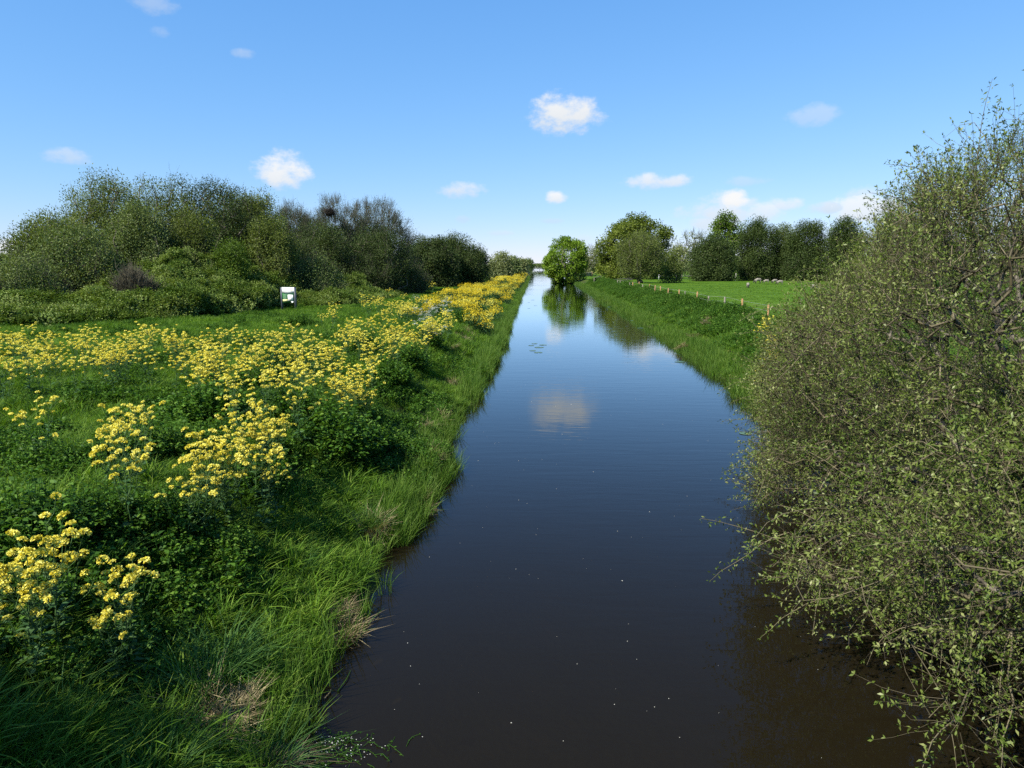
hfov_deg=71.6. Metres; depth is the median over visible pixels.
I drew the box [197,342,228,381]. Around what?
mustard plant
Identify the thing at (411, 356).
nettle mound
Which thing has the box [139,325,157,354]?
mustard plant
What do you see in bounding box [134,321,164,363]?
mustard plant
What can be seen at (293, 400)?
mustard plant
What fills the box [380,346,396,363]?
mustard plant
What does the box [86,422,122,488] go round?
mustard plant
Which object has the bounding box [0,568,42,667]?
mustard plant
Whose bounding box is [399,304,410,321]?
mustard plant
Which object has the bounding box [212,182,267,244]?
willow tree
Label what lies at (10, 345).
mustard plant
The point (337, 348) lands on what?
mustard plant
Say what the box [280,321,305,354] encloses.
mustard plant
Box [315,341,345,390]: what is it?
mustard plant
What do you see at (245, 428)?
mustard plant
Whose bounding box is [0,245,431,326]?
bramble thicket
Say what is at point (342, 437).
nettle mound
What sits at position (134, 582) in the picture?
mustard plant
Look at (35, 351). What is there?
mustard plant
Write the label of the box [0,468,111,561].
nettle mound
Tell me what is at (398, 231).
willow tree
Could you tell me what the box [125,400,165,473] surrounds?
mustard plant
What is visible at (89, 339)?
mustard plant
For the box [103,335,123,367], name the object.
mustard plant
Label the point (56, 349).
mustard plant
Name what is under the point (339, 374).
mustard plant
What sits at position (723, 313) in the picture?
nettle bed
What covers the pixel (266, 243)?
willow tree
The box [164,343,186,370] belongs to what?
mustard plant
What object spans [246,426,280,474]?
mustard plant
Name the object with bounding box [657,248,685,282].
field bush
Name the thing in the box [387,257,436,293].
willow bush
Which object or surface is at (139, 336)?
mustard plant
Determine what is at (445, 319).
mustard plant
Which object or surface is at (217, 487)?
mustard plant
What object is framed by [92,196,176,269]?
willow tree
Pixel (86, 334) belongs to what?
mustard plant
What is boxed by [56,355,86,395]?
mustard plant
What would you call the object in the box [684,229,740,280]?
willow tree
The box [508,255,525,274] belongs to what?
pale bush
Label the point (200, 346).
mustard plant
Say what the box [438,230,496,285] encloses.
willow tree
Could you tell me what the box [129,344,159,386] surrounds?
mustard plant
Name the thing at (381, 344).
mustard plant
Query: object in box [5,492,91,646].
mustard plant
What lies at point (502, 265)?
pale bush
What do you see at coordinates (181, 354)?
mustard plant
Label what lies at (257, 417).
mustard plant
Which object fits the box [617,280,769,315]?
wire fence
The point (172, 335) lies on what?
mustard plant
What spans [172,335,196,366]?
mustard plant
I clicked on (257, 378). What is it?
nettle mound
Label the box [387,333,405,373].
mustard plant
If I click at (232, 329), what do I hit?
mustard plant
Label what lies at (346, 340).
mustard plant
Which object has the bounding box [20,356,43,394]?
mustard plant
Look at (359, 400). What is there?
mustard plant
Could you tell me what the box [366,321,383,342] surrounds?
mustard plant
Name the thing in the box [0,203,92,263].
willow tree
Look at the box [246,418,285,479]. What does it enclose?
mustard plant
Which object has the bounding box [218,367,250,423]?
mustard plant
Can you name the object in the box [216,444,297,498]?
nettle mound
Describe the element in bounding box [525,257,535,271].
distant tree
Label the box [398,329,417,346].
mustard plant
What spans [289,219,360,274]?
willow tree
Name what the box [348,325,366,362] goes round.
mustard plant
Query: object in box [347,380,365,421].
mustard plant
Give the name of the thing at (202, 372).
mustard plant
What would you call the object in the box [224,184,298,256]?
willow tree
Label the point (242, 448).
mustard plant
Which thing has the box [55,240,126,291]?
hawthorn bush
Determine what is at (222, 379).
mustard plant
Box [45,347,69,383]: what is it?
mustard plant
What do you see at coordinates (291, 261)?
willow bush
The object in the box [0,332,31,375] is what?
mustard plant
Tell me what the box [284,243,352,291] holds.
willow bush
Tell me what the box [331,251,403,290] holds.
willow bush
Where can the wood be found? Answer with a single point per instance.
(538, 266)
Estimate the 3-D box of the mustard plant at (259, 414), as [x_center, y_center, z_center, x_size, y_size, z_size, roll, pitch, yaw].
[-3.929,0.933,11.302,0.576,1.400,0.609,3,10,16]
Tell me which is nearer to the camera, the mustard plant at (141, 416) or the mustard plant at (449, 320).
the mustard plant at (141, 416)
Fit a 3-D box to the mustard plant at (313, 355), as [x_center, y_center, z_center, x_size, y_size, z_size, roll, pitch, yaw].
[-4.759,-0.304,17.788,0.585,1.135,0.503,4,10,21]
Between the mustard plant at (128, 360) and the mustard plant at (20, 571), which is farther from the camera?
the mustard plant at (128, 360)
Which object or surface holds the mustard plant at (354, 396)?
on the ground at (372, 584)
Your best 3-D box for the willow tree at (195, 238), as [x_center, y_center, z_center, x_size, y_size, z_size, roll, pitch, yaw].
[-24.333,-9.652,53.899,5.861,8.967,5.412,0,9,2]
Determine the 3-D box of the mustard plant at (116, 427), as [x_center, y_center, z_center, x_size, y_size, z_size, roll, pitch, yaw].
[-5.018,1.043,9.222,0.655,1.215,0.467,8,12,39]
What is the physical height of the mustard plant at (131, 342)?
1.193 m
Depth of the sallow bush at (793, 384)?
8.18 m
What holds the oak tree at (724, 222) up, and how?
on the ground at (372, 584)
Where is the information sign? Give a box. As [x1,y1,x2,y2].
[280,287,296,309]
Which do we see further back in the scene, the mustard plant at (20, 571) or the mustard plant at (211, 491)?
the mustard plant at (211, 491)
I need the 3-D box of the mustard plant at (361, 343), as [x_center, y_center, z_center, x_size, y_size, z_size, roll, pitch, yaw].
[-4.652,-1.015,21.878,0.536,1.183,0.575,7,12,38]
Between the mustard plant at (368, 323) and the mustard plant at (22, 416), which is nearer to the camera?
the mustard plant at (22, 416)
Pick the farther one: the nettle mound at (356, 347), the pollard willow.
the pollard willow
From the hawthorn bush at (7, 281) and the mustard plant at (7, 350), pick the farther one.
the hawthorn bush at (7, 281)
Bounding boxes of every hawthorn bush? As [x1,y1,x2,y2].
[0,239,75,295]
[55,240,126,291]
[157,241,214,272]
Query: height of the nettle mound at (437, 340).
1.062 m
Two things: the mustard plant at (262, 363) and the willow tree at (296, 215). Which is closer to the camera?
the mustard plant at (262, 363)
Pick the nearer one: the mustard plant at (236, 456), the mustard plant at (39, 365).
the mustard plant at (236, 456)
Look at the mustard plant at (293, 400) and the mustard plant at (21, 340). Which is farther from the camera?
the mustard plant at (21, 340)
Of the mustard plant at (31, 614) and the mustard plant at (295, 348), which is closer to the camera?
the mustard plant at (31, 614)
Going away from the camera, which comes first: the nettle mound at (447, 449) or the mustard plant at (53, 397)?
the mustard plant at (53, 397)
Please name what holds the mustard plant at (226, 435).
on the ground at (372, 584)
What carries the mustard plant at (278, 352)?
on the ground at (372, 584)
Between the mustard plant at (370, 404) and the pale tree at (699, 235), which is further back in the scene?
the pale tree at (699, 235)
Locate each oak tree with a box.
[541,235,589,283]
[593,211,676,279]
[706,209,746,268]
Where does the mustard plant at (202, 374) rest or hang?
on the ground at (372, 584)
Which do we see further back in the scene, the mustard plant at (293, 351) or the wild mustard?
the wild mustard
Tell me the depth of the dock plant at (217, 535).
8.79 m
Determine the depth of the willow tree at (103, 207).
53.69 m
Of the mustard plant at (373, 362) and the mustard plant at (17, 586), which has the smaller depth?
the mustard plant at (17, 586)
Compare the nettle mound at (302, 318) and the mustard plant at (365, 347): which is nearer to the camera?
the mustard plant at (365, 347)
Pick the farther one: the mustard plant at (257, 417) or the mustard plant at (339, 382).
the mustard plant at (339, 382)
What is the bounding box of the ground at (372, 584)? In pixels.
[0,268,1023,767]
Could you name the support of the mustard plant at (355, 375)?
on the ground at (372, 584)
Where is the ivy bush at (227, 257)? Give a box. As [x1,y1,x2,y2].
[209,235,254,301]
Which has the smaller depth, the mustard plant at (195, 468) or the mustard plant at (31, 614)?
the mustard plant at (31, 614)
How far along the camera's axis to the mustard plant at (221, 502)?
9.39 m
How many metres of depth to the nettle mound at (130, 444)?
10.59 m
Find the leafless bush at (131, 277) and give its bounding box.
[105,258,169,292]
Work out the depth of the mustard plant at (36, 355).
16.70 m
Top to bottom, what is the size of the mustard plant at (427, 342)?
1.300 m
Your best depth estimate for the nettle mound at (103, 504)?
8.25 m
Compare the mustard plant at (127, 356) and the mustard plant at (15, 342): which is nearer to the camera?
the mustard plant at (127, 356)
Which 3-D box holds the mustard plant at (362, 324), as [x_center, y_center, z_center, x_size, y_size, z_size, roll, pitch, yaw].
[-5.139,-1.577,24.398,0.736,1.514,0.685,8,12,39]
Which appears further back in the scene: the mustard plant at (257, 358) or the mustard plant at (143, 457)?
the mustard plant at (257, 358)
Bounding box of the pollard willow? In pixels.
[611,227,670,282]
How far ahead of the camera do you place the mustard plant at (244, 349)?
16.93 m
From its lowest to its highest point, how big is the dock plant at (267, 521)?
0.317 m
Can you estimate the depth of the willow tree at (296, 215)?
81.95 m
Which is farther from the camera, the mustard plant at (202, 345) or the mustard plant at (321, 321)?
the mustard plant at (321, 321)
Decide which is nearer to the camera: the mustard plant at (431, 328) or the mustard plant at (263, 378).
the mustard plant at (263, 378)
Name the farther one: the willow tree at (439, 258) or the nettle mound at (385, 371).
the willow tree at (439, 258)
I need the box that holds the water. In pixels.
[271,269,1023,767]
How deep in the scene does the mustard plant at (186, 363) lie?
18.33 m
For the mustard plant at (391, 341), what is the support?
on the ground at (372, 584)
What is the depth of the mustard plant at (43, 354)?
19.52 m
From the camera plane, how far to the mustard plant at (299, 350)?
20.09 m
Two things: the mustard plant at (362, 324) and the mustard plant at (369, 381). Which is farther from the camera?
the mustard plant at (362, 324)
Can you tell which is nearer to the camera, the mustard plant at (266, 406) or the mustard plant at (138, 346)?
the mustard plant at (266, 406)
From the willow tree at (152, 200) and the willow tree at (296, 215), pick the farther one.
the willow tree at (296, 215)
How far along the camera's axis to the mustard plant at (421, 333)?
27.11 m
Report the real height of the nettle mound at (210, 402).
1.109 m
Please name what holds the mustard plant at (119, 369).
on the ground at (372, 584)
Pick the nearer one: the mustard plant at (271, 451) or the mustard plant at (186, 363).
the mustard plant at (271, 451)
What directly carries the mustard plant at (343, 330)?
on the ground at (372, 584)
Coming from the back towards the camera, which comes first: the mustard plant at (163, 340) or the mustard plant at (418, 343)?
the mustard plant at (418, 343)
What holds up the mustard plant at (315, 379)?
on the ground at (372, 584)
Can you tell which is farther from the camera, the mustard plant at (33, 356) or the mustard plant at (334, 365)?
the mustard plant at (334, 365)
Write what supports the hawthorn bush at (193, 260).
on the ground at (372, 584)
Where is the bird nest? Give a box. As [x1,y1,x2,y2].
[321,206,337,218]
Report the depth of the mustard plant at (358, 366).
17.18 m
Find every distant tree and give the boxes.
[518,256,530,272]
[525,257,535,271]
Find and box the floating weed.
[278,720,420,767]
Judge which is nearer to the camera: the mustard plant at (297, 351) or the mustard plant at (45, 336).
the mustard plant at (297, 351)
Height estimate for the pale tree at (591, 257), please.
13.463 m
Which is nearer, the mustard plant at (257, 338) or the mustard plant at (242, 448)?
the mustard plant at (242, 448)
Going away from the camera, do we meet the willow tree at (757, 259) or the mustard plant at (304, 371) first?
the mustard plant at (304, 371)
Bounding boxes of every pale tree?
[584,243,600,275]
[668,243,689,276]
[675,228,705,275]
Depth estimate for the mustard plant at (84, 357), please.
17.00 m
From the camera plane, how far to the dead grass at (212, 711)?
6.61 m
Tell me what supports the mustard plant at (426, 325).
on the ground at (372, 584)
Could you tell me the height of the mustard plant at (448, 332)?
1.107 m
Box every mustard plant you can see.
[0,330,25,371]
[0,331,20,364]
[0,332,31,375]
[0,342,27,396]
[0,356,21,398]
[0,357,28,394]
[0,365,8,403]
[0,528,109,657]
[0,535,54,664]
[0,563,68,683]
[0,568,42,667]
[1,579,57,686]
[3,407,57,466]
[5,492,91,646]
[6,343,49,393]
[7,538,70,641]
[8,334,42,372]
[10,356,42,394]
[11,331,26,359]
[12,340,27,361]
[17,341,44,376]
[19,322,36,358]
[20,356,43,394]
[21,390,64,447]
[27,352,46,381]
[29,344,52,372]
[30,329,53,357]
[32,352,65,390]
[36,330,60,373]
[36,335,52,360]
[38,343,51,367]
[40,347,72,387]
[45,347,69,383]
[48,338,64,370]
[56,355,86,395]
[60,334,84,367]
[62,327,81,367]
[66,335,93,367]
[67,334,91,369]
[70,351,95,382]
[74,324,96,355]
[78,343,101,374]
[79,331,102,367]
[80,557,150,682]
[83,327,108,349]
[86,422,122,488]
[87,605,137,702]
[89,347,118,377]
[89,442,155,545]
[90,345,128,392]
[91,435,142,496]
[92,351,114,382]
[94,338,109,366]
[95,340,121,377]
[95,553,159,682]
[96,350,122,376]
[97,403,147,485]
[97,419,133,463]
[98,417,147,492]
[98,433,147,496]
[100,339,120,368]
[100,344,130,383]
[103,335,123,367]
[109,411,149,443]
[110,350,127,381]
[116,329,143,365]
[116,341,143,384]
[116,345,136,368]
[117,403,155,440]
[123,332,138,356]
[124,328,153,353]
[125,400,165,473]
[128,334,143,357]
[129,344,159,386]
[132,336,159,385]
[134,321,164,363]
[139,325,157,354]
[151,326,172,357]
[154,475,215,555]
[160,351,184,395]
[161,329,188,375]
[161,331,191,379]
[162,336,188,372]
[164,324,183,353]
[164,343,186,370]
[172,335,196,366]
[172,442,225,522]
[177,347,192,384]
[178,353,216,391]
[181,427,232,517]
[182,453,219,550]
[183,367,209,404]
[184,431,227,517]
[187,350,206,389]
[189,338,204,363]
[189,363,212,389]
[190,439,239,524]
[191,345,223,385]
[191,435,248,527]
[192,337,221,360]
[193,425,242,514]
[196,343,227,383]
[196,360,224,392]
[197,327,223,366]
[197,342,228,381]
[197,466,232,529]
[201,341,234,387]
[201,443,243,512]
[204,352,234,392]
[210,332,232,368]
[212,367,237,390]
[214,386,256,458]
[215,357,252,423]
[215,360,235,392]
[215,438,258,519]
[217,324,238,372]
[217,412,258,487]
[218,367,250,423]
[230,423,260,460]
[232,329,250,363]
[232,348,254,375]
[233,341,256,370]
[235,433,278,509]
[236,339,263,385]
[238,421,286,483]
[239,429,284,533]
[243,357,285,418]
[246,342,271,376]
[246,370,277,419]
[246,392,291,467]
[246,400,289,463]
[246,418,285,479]
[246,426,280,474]
[248,416,284,465]
[251,329,266,350]
[251,355,272,368]
[252,443,284,511]
[257,338,290,368]
[257,342,275,368]
[257,462,292,529]
[260,364,280,403]
[263,329,282,373]
[265,413,296,464]
[267,331,288,349]
[267,365,296,411]
[272,348,291,379]
[278,343,314,391]
[278,355,302,397]
[279,380,319,443]
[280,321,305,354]
[282,396,307,441]
[283,330,303,344]
[284,337,303,375]
[286,352,304,384]
[287,340,305,385]
[289,339,306,375]
[290,348,324,382]
[290,361,319,399]
[299,366,323,397]
[300,325,321,359]
[303,332,325,368]
[308,349,329,388]
[309,351,334,388]
[312,336,332,364]
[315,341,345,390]
[316,357,351,408]
[318,313,326,325]
[321,342,347,389]
[321,376,352,410]
[322,356,347,399]
[326,301,341,321]
[326,310,338,326]
[327,378,358,412]
[330,371,354,399]
[330,372,363,408]
[333,387,356,408]
[334,321,353,348]
[336,328,352,348]
[337,358,362,402]
[338,325,356,353]
[341,333,357,356]
[342,368,366,396]
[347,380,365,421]
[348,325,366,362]
[348,360,380,408]
[349,387,372,421]
[352,317,374,336]
[355,333,372,359]
[355,374,385,422]
[356,389,376,411]
[357,314,376,335]
[357,339,376,363]
[360,348,379,388]
[363,340,380,362]
[365,296,378,322]
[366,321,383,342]
[368,329,396,359]
[377,328,386,342]
[379,315,396,344]
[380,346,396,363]
[382,336,402,365]
[383,323,401,344]
[384,328,407,361]
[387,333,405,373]
[393,320,412,346]
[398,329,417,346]
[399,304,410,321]
[412,322,425,350]
[412,337,426,349]
[419,318,438,350]
[420,332,432,357]
[421,317,432,348]
[421,320,438,341]
[425,316,442,331]
[440,308,456,337]
[440,310,450,337]
[444,324,451,344]
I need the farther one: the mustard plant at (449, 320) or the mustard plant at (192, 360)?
the mustard plant at (449, 320)
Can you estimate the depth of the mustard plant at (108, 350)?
19.38 m
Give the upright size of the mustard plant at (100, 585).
1.247 m
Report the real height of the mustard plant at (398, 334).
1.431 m
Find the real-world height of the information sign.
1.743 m
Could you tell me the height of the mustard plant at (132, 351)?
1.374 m
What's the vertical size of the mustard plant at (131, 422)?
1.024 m
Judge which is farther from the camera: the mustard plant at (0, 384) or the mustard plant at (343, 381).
the mustard plant at (343, 381)
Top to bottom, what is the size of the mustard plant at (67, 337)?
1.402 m
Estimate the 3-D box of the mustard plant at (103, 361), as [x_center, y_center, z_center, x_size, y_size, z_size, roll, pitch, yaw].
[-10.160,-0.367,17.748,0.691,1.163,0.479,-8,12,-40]
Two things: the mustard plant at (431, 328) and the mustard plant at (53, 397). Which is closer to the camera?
the mustard plant at (53, 397)
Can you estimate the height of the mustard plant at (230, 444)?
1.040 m
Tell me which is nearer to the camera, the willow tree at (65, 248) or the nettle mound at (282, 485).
the nettle mound at (282, 485)
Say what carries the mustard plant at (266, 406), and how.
on the ground at (372, 584)
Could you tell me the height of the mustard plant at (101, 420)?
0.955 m
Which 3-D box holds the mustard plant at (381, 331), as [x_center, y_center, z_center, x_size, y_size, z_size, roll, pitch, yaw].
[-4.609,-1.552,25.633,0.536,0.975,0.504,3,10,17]
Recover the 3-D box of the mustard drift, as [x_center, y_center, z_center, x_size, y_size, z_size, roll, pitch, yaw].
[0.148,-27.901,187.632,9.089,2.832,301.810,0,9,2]
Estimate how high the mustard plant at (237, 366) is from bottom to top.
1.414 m
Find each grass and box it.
[0,281,1022,478]
[144,315,714,767]
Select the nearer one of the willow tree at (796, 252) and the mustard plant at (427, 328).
the mustard plant at (427, 328)
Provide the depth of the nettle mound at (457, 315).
41.19 m
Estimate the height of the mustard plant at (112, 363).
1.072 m
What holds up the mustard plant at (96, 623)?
on the ground at (372, 584)
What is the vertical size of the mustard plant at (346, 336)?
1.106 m
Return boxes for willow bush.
[254,243,304,279]
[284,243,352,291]
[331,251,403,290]
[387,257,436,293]
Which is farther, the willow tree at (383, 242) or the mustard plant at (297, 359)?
the willow tree at (383, 242)
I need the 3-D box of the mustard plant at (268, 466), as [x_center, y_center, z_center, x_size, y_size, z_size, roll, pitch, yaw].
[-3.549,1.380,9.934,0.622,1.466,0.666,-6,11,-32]
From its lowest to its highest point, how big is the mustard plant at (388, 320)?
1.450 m
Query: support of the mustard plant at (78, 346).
on the ground at (372, 584)
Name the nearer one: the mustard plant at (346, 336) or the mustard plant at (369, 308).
the mustard plant at (346, 336)
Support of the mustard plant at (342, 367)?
on the ground at (372, 584)
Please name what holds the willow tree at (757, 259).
on the ground at (372, 584)
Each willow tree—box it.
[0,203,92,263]
[14,214,128,291]
[56,163,155,259]
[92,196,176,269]
[118,164,220,258]
[161,171,262,263]
[164,197,222,255]
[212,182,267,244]
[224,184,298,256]
[235,208,306,290]
[271,197,320,242]
[289,191,390,262]
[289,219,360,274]
[334,194,425,269]
[341,222,420,294]
[401,234,464,286]
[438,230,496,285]
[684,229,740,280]
[731,214,784,280]
[765,222,793,279]
[776,218,829,280]
[817,213,866,280]
[847,208,920,298]
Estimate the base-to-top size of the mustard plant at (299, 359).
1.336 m
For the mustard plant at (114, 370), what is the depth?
17.29 m
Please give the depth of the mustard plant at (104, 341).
20.56 m
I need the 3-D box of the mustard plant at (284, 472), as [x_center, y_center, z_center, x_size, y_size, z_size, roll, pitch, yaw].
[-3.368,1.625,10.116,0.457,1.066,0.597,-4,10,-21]
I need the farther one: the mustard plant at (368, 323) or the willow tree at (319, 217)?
the willow tree at (319, 217)
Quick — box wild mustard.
[753,322,768,341]
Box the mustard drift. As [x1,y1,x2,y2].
[396,272,527,336]
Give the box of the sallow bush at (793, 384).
[699,70,1023,767]
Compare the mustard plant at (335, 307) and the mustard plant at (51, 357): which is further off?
the mustard plant at (335, 307)
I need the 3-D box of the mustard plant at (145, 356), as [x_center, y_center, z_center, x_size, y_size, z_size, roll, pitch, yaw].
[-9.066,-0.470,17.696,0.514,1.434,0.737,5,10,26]
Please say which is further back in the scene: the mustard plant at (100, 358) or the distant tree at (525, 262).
the distant tree at (525, 262)
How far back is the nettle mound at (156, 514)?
8.55 m
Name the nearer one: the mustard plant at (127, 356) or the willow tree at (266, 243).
the mustard plant at (127, 356)
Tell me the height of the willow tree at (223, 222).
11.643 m
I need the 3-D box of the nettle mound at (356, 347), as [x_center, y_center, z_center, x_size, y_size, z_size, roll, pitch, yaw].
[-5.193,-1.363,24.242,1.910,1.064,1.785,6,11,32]
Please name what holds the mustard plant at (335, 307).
on the ground at (372, 584)
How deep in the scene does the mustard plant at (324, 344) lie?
20.76 m
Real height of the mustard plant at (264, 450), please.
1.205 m
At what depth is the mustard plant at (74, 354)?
20.02 m
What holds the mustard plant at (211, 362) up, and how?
on the ground at (372, 584)
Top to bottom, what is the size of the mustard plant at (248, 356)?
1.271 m
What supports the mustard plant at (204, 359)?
on the ground at (372, 584)
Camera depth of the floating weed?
6.41 m
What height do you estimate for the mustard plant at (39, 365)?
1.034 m
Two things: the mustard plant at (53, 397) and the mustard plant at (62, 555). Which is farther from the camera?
the mustard plant at (53, 397)
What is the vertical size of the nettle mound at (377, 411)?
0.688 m
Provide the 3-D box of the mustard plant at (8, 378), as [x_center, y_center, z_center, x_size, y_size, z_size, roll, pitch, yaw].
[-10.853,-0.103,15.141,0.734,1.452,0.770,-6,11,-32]
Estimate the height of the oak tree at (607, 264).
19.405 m
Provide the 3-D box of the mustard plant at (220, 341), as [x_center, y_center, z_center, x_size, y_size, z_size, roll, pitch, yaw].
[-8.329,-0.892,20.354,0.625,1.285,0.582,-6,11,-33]
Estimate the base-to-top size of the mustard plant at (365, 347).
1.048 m
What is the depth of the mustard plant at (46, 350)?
20.62 m
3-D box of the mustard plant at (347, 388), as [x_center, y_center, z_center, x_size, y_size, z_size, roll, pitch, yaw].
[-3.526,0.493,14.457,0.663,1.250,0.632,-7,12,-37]
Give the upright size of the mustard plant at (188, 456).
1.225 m
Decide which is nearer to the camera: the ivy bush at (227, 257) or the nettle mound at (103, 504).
the nettle mound at (103, 504)
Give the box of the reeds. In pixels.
[213,275,997,767]
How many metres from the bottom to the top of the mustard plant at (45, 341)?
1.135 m
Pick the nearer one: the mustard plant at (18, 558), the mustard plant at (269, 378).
the mustard plant at (18, 558)
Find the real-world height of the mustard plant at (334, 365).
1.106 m
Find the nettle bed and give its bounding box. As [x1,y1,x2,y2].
[0,277,1023,767]
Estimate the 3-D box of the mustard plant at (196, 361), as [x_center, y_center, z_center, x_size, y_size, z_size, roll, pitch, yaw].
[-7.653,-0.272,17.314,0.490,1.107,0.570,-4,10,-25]
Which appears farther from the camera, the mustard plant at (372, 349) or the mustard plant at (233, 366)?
the mustard plant at (372, 349)
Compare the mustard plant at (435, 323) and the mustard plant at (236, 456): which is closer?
the mustard plant at (236, 456)
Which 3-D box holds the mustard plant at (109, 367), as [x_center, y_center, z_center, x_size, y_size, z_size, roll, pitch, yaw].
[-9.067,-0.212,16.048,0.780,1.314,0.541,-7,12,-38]
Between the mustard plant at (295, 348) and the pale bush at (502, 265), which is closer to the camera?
the mustard plant at (295, 348)
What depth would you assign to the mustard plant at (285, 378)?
13.91 m
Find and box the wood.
[487,258,1001,271]
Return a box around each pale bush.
[486,249,517,277]
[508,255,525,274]
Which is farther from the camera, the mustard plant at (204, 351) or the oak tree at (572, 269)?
the oak tree at (572, 269)
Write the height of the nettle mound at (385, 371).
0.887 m
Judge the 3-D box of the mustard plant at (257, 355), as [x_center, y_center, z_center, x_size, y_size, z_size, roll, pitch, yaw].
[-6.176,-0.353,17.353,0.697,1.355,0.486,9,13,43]
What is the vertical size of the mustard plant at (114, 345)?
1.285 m
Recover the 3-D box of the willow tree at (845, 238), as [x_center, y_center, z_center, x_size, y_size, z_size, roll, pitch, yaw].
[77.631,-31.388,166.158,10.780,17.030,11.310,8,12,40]
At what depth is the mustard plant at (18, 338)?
23.39 m
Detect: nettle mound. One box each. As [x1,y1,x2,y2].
[0,432,93,480]
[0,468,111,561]
[49,476,151,545]
[65,428,164,474]
[106,478,206,543]
[120,412,211,463]
[148,372,256,429]
[193,519,262,569]
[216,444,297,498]
[228,358,297,392]
[252,340,309,371]
[255,381,337,430]
[280,394,388,462]
[284,311,315,326]
[336,329,384,357]
[347,398,389,426]
[366,356,414,384]
[375,338,433,370]
[387,422,415,439]
[399,321,444,347]
[425,436,454,457]
[445,305,475,323]
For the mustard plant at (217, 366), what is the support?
on the ground at (372, 584)
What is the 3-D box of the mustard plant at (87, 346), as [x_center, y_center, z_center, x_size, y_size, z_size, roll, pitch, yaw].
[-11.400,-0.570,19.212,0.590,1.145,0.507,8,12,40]
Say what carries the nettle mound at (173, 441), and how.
on the ground at (372, 584)
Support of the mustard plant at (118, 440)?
on the ground at (372, 584)
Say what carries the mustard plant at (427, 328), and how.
on the ground at (372, 584)
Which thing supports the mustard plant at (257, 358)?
on the ground at (372, 584)
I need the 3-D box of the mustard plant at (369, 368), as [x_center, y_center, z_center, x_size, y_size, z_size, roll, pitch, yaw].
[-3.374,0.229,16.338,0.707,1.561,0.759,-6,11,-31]
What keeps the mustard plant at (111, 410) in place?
on the ground at (372, 584)
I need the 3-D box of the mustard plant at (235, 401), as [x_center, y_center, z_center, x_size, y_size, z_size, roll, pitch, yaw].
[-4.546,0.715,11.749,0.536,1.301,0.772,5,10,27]
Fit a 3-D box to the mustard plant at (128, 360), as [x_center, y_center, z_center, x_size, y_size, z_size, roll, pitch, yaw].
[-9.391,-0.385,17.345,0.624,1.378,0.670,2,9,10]
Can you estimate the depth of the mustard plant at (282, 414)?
11.95 m
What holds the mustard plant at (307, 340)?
on the ground at (372, 584)
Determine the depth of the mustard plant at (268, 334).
20.58 m
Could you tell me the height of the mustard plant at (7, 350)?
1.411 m
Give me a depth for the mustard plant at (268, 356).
17.67 m
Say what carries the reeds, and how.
on the ground at (372, 584)
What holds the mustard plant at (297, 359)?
on the ground at (372, 584)
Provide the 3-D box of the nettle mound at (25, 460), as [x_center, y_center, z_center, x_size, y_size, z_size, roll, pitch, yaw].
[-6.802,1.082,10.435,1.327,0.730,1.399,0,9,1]
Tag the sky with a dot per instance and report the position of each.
(513, 126)
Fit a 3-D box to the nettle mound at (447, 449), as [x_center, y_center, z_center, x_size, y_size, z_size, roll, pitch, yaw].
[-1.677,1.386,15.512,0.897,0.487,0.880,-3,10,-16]
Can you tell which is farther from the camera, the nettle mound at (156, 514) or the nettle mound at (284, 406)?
the nettle mound at (284, 406)
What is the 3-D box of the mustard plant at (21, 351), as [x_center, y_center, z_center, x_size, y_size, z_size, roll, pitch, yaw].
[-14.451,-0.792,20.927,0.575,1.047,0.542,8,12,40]
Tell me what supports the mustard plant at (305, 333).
on the ground at (372, 584)
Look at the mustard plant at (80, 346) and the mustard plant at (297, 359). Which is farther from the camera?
the mustard plant at (80, 346)
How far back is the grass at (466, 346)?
35.54 m
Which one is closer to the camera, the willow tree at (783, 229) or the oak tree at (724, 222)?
the willow tree at (783, 229)
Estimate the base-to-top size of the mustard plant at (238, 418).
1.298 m
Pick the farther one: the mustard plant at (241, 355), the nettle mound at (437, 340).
the nettle mound at (437, 340)
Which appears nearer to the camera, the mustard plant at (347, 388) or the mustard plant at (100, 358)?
the mustard plant at (347, 388)
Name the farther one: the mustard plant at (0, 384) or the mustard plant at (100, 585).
the mustard plant at (0, 384)
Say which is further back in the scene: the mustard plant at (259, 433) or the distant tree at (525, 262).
the distant tree at (525, 262)
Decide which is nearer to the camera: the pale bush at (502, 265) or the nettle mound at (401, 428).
the nettle mound at (401, 428)
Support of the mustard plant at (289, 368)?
on the ground at (372, 584)
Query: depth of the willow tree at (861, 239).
73.22 m
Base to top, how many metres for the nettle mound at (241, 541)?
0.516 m
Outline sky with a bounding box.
[0,0,1023,263]
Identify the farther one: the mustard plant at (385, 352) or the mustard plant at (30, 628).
the mustard plant at (385, 352)
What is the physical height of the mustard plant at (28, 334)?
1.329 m
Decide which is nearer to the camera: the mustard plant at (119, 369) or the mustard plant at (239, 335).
the mustard plant at (119, 369)

